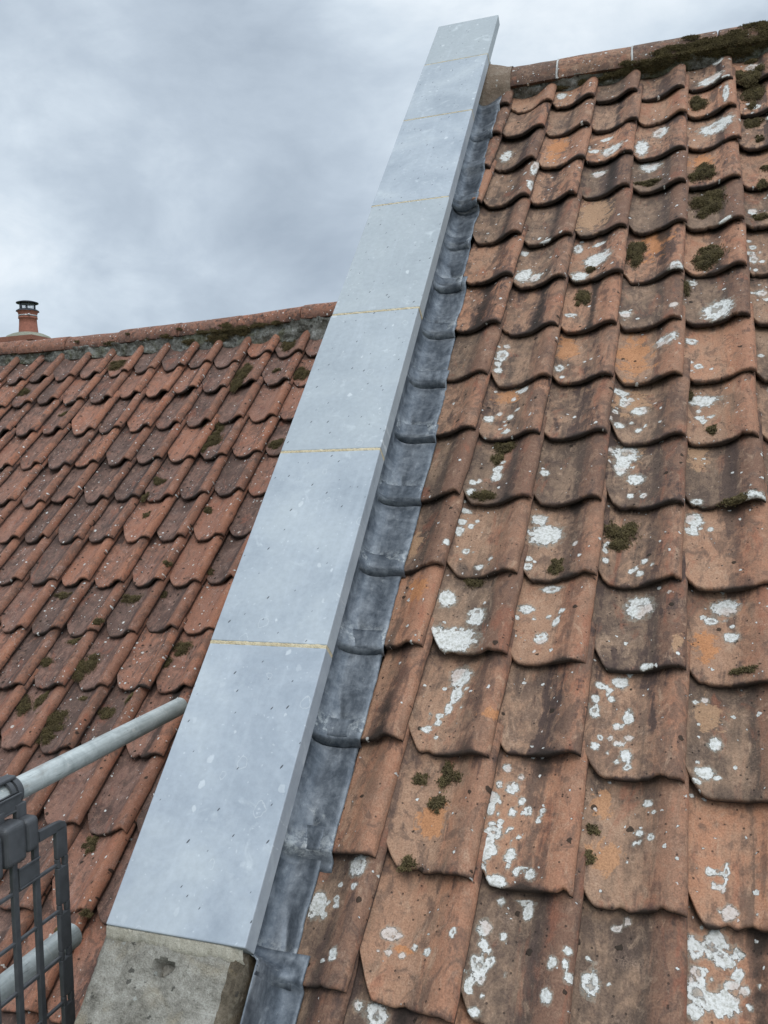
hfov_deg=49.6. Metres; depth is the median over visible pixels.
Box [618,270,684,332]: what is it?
pantile
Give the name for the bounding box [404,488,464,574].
pantile
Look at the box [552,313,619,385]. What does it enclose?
pantile
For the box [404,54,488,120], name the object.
coping slab
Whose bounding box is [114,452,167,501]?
pantile
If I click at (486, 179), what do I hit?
pantile
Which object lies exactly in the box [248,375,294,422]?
pantile
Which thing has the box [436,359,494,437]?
pantile
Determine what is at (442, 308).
lead flashing
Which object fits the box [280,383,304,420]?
pantile
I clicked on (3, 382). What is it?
pantile
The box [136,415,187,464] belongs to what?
pantile
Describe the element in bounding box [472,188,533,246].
pantile
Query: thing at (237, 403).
pantile
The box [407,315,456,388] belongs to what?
lead flashing
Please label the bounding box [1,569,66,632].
pantile
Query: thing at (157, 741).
pantile
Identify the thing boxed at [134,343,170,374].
pantile
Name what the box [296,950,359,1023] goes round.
pantile
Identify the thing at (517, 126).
pantile
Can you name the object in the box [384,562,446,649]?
pantile
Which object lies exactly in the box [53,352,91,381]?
pantile
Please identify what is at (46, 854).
pantile
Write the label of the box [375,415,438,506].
lead flashing
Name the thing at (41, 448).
pantile
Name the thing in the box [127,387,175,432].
pantile
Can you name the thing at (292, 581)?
coping slab
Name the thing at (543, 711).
pantile
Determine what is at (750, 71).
pantile
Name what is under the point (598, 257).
pantile
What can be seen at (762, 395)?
pantile
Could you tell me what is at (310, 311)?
ridge tile
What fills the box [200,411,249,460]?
pantile
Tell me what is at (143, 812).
pantile
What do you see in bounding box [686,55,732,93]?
pantile
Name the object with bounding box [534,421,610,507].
pantile
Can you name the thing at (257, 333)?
ridge mortar
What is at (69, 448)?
pantile
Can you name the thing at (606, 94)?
pantile
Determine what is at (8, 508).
pantile
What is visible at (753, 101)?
pantile
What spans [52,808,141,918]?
pantile
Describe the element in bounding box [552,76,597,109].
pantile
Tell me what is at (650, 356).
pantile
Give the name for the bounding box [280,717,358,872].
lead flashing
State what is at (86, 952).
pantile
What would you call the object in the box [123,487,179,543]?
pantile
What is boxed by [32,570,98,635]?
pantile
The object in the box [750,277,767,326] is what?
pantile
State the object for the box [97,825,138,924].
pantile
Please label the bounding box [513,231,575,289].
pantile
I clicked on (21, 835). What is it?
brick guard
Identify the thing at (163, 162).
sky
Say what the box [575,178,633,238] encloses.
pantile
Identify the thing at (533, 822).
pantile
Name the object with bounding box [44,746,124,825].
pantile
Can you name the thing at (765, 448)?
pantile
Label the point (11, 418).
pantile
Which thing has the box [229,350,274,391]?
pantile
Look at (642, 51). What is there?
ridge tile
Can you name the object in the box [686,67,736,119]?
pantile
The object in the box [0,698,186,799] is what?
scaffold tube
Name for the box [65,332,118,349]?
ridge tile
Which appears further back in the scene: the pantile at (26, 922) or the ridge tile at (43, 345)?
the ridge tile at (43, 345)
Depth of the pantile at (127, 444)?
4.83 m
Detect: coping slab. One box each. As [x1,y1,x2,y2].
[106,643,331,953]
[210,450,383,657]
[281,308,420,459]
[332,197,451,319]
[372,110,473,206]
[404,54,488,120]
[424,15,499,65]
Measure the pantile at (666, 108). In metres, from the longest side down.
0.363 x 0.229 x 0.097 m
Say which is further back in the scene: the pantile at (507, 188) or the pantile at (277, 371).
the pantile at (277, 371)
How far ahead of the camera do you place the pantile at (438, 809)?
1.83 m
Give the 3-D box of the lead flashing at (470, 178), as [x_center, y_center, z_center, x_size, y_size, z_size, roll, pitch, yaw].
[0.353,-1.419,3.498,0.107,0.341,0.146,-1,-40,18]
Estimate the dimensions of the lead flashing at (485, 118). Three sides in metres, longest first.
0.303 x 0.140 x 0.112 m
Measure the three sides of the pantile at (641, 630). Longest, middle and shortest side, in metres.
0.362 x 0.228 x 0.094 m
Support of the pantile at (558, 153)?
on the pantile at (551, 186)
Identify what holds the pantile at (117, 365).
on the pantile at (106, 385)
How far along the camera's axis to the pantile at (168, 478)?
4.49 m
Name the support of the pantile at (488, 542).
on the pantile at (474, 617)
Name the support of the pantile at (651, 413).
on the pantile at (646, 478)
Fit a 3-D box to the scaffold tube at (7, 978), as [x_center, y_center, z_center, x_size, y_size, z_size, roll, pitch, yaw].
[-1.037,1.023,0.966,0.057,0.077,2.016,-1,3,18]
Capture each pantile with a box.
[0,357,19,381]
[0,373,33,406]
[0,374,8,387]
[0,398,36,434]
[0,401,11,418]
[0,425,43,470]
[0,428,15,450]
[0,457,47,505]
[0,458,21,485]
[0,490,27,524]
[0,491,55,543]
[0,526,58,585]
[0,530,27,567]
[0,570,30,615]
[0,617,36,669]
[0,623,66,689]
[0,668,38,728]
[0,733,40,776]
[0,807,43,880]
[0,811,87,910]
[0,884,51,973]
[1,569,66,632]
[1,673,77,749]
[1,889,88,1013]
[1,1001,46,1023]
[5,739,80,819]
[7,354,44,385]
[12,373,54,408]
[16,393,63,437]
[20,423,71,470]
[22,463,74,508]
[25,489,83,543]
[29,353,64,382]
[30,526,93,585]
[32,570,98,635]
[34,675,116,754]
[35,619,106,689]
[37,372,79,404]
[43,394,89,434]
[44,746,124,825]
[47,905,106,1023]
[48,423,101,470]
[51,454,105,503]
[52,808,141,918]
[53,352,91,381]
[58,493,114,544]
[62,527,123,586]
[63,365,107,405]
[67,571,132,637]
[72,390,120,436]
[72,618,147,690]
[74,421,126,467]
[80,348,115,379]
[81,680,155,744]
[84,453,136,504]
[88,741,171,835]
[89,367,133,403]
[89,491,144,542]
[95,531,156,588]
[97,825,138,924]
[99,388,146,434]
[106,345,143,377]
[106,419,157,466]
[107,570,171,637]
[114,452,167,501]
[117,617,187,691]
[118,361,161,398]
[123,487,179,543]
[126,681,195,758]
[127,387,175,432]
[132,526,193,587]
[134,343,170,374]
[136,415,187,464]
[137,760,166,833]
[139,452,199,502]
[145,364,187,397]
[146,566,211,632]
[155,384,202,430]
[156,629,214,693]
[157,486,214,541]
[162,341,199,372]
[167,414,219,463]
[170,528,229,587]
[172,361,213,394]
[179,448,232,500]
[184,576,233,634]
[186,381,231,427]
[188,339,222,369]
[193,483,249,541]
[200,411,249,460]
[202,352,247,393]
[207,531,250,584]
[213,336,251,368]
[214,444,266,497]
[216,376,263,424]
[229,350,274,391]
[229,490,264,538]
[232,408,281,458]
[247,334,279,358]
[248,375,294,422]
[248,451,278,496]
[262,343,307,385]
[266,418,291,456]
[275,330,309,358]
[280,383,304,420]
[293,352,315,387]
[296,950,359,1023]
[297,817,389,993]
[305,339,322,356]
[332,719,409,858]
[343,956,450,1023]
[359,832,486,1023]
[360,617,433,742]
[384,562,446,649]
[386,723,503,881]
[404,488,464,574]
[408,629,515,758]
[421,414,483,502]
[431,544,528,656]
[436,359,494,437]
[446,310,506,382]
[446,479,535,579]
[455,267,516,333]
[455,989,572,1023]
[461,847,585,1023]
[463,224,528,285]
[463,415,546,506]
[472,159,496,203]
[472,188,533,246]
[479,375,551,441]
[481,740,588,897]
[482,153,540,208]
[484,133,502,168]
[491,313,562,389]
[492,99,513,134]
[495,121,548,172]
[498,622,596,757]
[499,89,513,105]
[502,101,551,138]
[502,269,568,337]
[511,83,556,114]
[511,572,597,667]
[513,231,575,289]
[523,481,606,583]
[524,187,582,247]
[531,158,584,206]
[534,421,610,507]
[539,119,592,169]
[544,372,615,441]
[546,90,597,137]
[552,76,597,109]
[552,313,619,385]
[561,272,622,334]
[568,218,628,284]
[570,893,688,1023]
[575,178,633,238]
[579,764,688,917]
[580,152,633,200]
[583,642,689,783]
[585,120,636,164]
[591,83,643,133]
[592,551,687,673]
[596,69,640,104]
[598,495,684,589]
[605,428,687,511]
[610,357,690,446]
[615,305,685,386]
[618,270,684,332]
[623,221,685,285]
[629,173,688,235]
[631,136,688,194]
[633,112,686,161]
[637,74,688,127]
[640,64,685,102]
[683,255,750,327]
[683,483,767,592]
[684,219,746,277]
[684,303,756,384]
[685,170,744,231]
[685,410,765,509]
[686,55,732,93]
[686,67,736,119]
[686,371,759,446]
[686,675,767,803]
[686,898,767,1023]
[687,98,741,152]
[687,138,740,190]
[687,583,767,687]
[688,778,767,932]
[732,52,767,87]
[736,77,767,117]
[738,112,767,151]
[739,148,767,190]
[744,188,767,230]
[746,228,767,277]
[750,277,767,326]
[754,323,767,382]
[755,375,767,442]
[763,440,767,496]
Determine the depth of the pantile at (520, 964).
1.60 m
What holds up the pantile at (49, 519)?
on the pantile at (20, 562)
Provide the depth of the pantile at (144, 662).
3.57 m
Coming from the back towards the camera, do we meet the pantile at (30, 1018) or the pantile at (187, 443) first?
the pantile at (187, 443)
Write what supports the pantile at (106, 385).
on the pantile at (88, 416)
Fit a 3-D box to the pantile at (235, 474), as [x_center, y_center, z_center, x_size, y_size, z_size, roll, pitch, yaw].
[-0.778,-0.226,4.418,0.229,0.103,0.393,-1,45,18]
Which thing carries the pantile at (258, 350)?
on the pantile at (249, 369)
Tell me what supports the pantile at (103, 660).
on the pantile at (69, 720)
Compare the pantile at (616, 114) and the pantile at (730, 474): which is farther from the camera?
the pantile at (616, 114)
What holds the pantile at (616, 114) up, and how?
on the pantile at (604, 148)
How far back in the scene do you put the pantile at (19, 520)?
4.54 m
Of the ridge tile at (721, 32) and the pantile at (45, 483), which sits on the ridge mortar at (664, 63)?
the ridge tile at (721, 32)
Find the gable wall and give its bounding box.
[163,62,490,976]
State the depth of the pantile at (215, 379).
5.09 m
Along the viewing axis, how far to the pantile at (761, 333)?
2.54 m
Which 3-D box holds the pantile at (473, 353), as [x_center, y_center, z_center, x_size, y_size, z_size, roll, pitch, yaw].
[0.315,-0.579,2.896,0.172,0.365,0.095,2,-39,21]
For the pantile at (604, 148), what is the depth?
3.47 m
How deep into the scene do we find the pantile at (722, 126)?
3.35 m
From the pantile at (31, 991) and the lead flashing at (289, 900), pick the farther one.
the pantile at (31, 991)
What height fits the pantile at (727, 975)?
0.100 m
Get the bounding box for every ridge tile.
[0,340,26,354]
[18,336,69,354]
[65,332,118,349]
[117,323,180,342]
[178,315,241,336]
[237,306,302,328]
[301,302,336,318]
[510,59,558,88]
[557,46,632,79]
[633,31,717,66]
[718,26,761,49]
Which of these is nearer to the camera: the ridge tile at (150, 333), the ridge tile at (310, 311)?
the ridge tile at (310, 311)
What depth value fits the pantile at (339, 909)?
1.73 m
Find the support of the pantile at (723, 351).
on the pantile at (723, 413)
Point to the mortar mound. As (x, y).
(496, 85)
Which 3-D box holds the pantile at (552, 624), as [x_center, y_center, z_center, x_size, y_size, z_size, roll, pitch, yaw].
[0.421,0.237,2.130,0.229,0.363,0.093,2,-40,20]
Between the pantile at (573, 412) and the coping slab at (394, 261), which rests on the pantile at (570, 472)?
the pantile at (573, 412)
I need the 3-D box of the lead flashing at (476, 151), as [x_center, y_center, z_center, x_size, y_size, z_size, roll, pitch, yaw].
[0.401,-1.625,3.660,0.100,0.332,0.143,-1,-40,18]
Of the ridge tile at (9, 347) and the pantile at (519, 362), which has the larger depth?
the ridge tile at (9, 347)
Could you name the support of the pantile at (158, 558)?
on the pantile at (133, 608)
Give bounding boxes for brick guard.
[0,774,75,1023]
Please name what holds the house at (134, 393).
on the ground
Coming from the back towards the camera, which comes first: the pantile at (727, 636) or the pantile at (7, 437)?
the pantile at (7, 437)
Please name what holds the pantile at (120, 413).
on the pantile at (98, 446)
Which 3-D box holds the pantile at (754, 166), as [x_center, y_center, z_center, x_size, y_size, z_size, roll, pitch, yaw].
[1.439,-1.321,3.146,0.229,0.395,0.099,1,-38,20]
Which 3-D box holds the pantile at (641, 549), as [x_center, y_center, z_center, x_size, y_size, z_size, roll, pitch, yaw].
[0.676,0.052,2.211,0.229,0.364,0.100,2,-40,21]
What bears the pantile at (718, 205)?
on the pantile at (712, 252)
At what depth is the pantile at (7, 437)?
5.18 m
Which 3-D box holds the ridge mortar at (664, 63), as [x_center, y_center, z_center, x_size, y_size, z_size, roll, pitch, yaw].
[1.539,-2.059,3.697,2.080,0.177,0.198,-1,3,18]
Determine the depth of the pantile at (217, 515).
4.18 m
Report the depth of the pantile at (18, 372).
5.74 m
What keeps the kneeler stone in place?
attached to the gable wall
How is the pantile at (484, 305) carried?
on the pantile at (473, 353)
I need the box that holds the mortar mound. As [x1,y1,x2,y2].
[479,64,512,105]
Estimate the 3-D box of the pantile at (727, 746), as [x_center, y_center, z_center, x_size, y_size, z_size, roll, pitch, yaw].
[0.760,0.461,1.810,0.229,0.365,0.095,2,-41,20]
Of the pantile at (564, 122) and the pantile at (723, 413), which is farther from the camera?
the pantile at (564, 122)
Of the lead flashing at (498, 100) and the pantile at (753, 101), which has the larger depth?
the lead flashing at (498, 100)
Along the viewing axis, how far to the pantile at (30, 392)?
5.52 m
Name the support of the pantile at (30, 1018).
on the house at (134, 393)
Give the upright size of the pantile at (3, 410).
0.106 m
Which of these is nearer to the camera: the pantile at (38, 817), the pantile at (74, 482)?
the pantile at (38, 817)
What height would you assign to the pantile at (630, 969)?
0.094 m
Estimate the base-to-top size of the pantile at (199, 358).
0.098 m
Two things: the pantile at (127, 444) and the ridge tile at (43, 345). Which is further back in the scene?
the ridge tile at (43, 345)
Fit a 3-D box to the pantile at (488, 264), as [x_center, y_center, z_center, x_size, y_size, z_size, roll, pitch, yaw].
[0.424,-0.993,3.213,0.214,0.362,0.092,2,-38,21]
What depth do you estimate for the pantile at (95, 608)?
3.90 m
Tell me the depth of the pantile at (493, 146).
3.66 m
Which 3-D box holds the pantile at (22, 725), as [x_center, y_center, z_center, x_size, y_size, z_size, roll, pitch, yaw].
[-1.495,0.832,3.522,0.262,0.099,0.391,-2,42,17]
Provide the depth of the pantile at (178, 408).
4.97 m
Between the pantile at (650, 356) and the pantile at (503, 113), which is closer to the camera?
the pantile at (650, 356)
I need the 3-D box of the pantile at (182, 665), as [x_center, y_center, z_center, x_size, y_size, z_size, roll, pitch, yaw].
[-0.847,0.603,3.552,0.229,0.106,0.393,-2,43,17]
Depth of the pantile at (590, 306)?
2.87 m
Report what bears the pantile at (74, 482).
on the pantile at (49, 519)
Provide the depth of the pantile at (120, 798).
3.09 m
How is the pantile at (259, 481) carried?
on the pantile at (242, 524)
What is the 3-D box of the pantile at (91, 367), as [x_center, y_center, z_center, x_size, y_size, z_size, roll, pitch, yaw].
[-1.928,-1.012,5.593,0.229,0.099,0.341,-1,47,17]
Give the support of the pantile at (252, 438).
on the pantile at (235, 474)
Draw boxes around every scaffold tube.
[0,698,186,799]
[0,923,81,1004]
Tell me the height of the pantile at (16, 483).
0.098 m
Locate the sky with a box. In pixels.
[0,0,767,337]
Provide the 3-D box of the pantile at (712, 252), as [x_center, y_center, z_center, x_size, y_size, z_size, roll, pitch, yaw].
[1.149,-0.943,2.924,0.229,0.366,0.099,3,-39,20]
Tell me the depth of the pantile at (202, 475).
4.44 m
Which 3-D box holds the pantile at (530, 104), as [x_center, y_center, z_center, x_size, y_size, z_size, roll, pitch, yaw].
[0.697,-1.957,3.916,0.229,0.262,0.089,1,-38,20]
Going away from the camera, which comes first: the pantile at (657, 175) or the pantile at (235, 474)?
the pantile at (657, 175)
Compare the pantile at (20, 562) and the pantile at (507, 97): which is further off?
the pantile at (20, 562)
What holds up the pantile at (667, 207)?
on the pantile at (654, 257)
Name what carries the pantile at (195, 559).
on the pantile at (173, 605)
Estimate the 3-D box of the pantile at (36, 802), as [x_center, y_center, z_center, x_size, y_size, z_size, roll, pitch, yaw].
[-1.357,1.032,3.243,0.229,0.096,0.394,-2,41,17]
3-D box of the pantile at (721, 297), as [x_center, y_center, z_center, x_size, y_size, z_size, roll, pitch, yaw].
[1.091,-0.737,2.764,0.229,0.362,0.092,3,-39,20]
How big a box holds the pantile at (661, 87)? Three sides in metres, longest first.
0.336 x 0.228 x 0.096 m
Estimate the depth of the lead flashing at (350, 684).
2.10 m
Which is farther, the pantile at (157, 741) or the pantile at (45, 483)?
the pantile at (45, 483)
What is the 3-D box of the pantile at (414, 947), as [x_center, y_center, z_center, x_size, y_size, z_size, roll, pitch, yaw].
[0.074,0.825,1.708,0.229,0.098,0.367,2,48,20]
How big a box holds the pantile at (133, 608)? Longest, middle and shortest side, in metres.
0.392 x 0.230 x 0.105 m
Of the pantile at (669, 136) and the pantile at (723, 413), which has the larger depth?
the pantile at (669, 136)
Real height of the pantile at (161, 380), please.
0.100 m
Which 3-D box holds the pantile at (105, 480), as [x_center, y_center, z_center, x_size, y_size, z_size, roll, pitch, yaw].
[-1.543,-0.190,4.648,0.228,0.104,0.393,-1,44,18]
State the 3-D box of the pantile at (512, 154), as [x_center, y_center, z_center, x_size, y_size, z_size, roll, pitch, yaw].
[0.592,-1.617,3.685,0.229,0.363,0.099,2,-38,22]
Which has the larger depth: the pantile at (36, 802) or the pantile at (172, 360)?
the pantile at (172, 360)
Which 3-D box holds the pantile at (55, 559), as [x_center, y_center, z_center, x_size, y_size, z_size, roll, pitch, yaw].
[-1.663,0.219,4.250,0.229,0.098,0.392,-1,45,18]
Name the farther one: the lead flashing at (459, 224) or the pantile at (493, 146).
the pantile at (493, 146)
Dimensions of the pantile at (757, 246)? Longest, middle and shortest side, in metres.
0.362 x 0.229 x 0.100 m
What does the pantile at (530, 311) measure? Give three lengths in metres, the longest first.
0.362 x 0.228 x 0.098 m
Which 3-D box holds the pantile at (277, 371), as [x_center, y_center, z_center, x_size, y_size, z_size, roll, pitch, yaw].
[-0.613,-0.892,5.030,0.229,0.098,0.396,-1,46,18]
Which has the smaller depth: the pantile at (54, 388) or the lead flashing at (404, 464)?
the lead flashing at (404, 464)
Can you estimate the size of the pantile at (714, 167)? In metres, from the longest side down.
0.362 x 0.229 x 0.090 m
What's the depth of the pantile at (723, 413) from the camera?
2.40 m
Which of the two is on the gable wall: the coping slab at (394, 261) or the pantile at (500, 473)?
the coping slab at (394, 261)
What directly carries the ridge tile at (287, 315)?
on the ridge mortar at (257, 333)
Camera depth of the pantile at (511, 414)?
2.62 m
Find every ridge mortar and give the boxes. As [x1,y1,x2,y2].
[0,316,330,365]
[512,20,767,98]
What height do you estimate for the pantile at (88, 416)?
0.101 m
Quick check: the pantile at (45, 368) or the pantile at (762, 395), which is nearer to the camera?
the pantile at (762, 395)
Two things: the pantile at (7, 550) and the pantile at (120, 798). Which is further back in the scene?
the pantile at (7, 550)
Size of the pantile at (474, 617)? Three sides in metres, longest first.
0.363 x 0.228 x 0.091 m
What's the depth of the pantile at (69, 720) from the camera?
3.42 m
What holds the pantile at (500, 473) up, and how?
on the pantile at (488, 542)
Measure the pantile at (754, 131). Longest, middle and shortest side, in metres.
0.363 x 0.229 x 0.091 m
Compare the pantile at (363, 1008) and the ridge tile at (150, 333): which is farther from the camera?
the ridge tile at (150, 333)
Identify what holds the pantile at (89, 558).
on the pantile at (59, 607)
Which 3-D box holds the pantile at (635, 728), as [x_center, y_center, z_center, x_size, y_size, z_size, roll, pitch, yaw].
[0.571,0.441,1.893,0.229,0.362,0.094,3,-40,20]
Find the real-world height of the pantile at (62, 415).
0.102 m
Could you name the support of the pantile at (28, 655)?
on the pantile at (11, 698)
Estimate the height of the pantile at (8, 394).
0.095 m
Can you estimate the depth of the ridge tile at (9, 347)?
5.88 m
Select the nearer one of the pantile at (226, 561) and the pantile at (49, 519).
the pantile at (226, 561)
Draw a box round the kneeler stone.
[74,925,255,1023]
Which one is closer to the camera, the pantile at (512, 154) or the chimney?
the pantile at (512, 154)
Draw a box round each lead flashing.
[240,945,310,1023]
[249,825,324,990]
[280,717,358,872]
[312,629,382,748]
[336,548,400,656]
[357,478,420,578]
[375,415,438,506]
[393,361,449,443]
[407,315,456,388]
[420,272,467,339]
[432,231,471,293]
[443,192,479,250]
[452,157,485,212]
[464,130,489,168]
[470,102,498,141]
[478,96,501,111]
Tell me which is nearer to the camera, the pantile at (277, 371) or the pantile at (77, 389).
the pantile at (277, 371)
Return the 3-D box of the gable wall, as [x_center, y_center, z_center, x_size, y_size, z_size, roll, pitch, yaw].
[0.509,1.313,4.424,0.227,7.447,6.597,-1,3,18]
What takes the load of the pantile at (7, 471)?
on the pantile
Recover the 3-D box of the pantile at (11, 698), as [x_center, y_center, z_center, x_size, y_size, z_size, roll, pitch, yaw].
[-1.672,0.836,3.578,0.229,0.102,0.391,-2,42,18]
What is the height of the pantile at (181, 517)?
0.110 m
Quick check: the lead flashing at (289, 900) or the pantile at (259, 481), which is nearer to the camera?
the lead flashing at (289, 900)
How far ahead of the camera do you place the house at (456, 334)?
3.02 m
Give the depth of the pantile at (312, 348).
5.09 m
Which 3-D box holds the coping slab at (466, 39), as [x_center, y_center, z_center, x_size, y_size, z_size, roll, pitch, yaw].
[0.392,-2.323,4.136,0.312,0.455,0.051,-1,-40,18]
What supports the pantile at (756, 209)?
on the pantile at (757, 246)
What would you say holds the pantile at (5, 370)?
on the pantile at (3, 382)
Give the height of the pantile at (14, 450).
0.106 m
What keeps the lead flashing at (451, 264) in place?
attached to the house at (456, 334)
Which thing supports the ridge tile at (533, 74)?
on the ridge mortar at (664, 63)
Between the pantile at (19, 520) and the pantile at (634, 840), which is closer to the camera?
the pantile at (634, 840)
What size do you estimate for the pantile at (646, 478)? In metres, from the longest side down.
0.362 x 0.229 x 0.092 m
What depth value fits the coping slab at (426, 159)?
3.41 m
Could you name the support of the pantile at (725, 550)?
on the pantile at (727, 636)
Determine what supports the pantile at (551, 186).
on the pantile at (548, 224)
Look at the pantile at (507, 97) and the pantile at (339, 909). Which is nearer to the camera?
the pantile at (339, 909)
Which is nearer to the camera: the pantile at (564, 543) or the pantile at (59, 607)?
the pantile at (564, 543)
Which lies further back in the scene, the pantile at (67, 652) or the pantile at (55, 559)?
the pantile at (55, 559)
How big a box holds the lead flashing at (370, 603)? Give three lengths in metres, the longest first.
0.324 x 0.164 x 0.124 m
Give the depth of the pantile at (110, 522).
4.35 m
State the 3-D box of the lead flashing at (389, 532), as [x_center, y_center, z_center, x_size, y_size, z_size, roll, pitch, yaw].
[0.010,0.008,2.384,0.132,0.331,0.170,-1,-40,18]
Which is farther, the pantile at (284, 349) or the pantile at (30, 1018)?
the pantile at (284, 349)
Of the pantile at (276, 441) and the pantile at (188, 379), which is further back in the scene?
the pantile at (188, 379)
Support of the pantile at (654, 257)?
on the pantile at (650, 305)
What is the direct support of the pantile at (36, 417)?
on the pantile at (14, 450)
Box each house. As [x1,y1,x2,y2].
[1,358,264,884]
[356,140,489,757]
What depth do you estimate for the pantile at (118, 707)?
3.40 m
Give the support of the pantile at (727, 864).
on the pantile at (727, 975)
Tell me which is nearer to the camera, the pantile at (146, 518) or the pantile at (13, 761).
the pantile at (13, 761)
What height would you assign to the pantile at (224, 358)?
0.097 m
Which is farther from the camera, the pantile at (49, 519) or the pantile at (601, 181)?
the pantile at (49, 519)
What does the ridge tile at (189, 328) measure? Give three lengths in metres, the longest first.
0.437 x 0.179 x 0.104 m
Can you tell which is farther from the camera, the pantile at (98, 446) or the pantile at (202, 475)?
the pantile at (98, 446)
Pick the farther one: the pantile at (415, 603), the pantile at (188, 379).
the pantile at (188, 379)
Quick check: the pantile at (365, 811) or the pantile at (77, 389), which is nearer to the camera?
the pantile at (365, 811)
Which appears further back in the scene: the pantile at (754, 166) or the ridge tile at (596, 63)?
the ridge tile at (596, 63)
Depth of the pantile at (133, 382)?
5.28 m
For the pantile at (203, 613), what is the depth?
3.73 m
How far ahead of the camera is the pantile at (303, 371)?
4.93 m
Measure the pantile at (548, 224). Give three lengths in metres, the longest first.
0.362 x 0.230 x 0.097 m
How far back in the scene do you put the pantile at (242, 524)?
4.14 m
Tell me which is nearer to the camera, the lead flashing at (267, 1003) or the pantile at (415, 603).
the lead flashing at (267, 1003)
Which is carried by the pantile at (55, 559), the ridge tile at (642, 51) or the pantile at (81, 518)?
the pantile at (81, 518)
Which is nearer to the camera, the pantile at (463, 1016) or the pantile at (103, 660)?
the pantile at (463, 1016)
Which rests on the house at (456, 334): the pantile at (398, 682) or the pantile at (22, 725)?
the pantile at (398, 682)
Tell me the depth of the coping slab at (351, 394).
2.58 m
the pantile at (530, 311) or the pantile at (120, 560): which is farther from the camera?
the pantile at (120, 560)
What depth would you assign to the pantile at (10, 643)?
3.84 m
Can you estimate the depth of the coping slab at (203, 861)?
1.78 m
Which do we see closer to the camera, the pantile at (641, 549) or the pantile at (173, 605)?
the pantile at (641, 549)
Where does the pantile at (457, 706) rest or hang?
on the pantile at (438, 809)
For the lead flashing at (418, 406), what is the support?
attached to the house at (456, 334)
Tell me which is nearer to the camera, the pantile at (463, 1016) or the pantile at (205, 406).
the pantile at (463, 1016)
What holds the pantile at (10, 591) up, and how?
on the pantile
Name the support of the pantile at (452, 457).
on the pantile at (434, 532)
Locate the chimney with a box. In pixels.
[0,300,50,341]

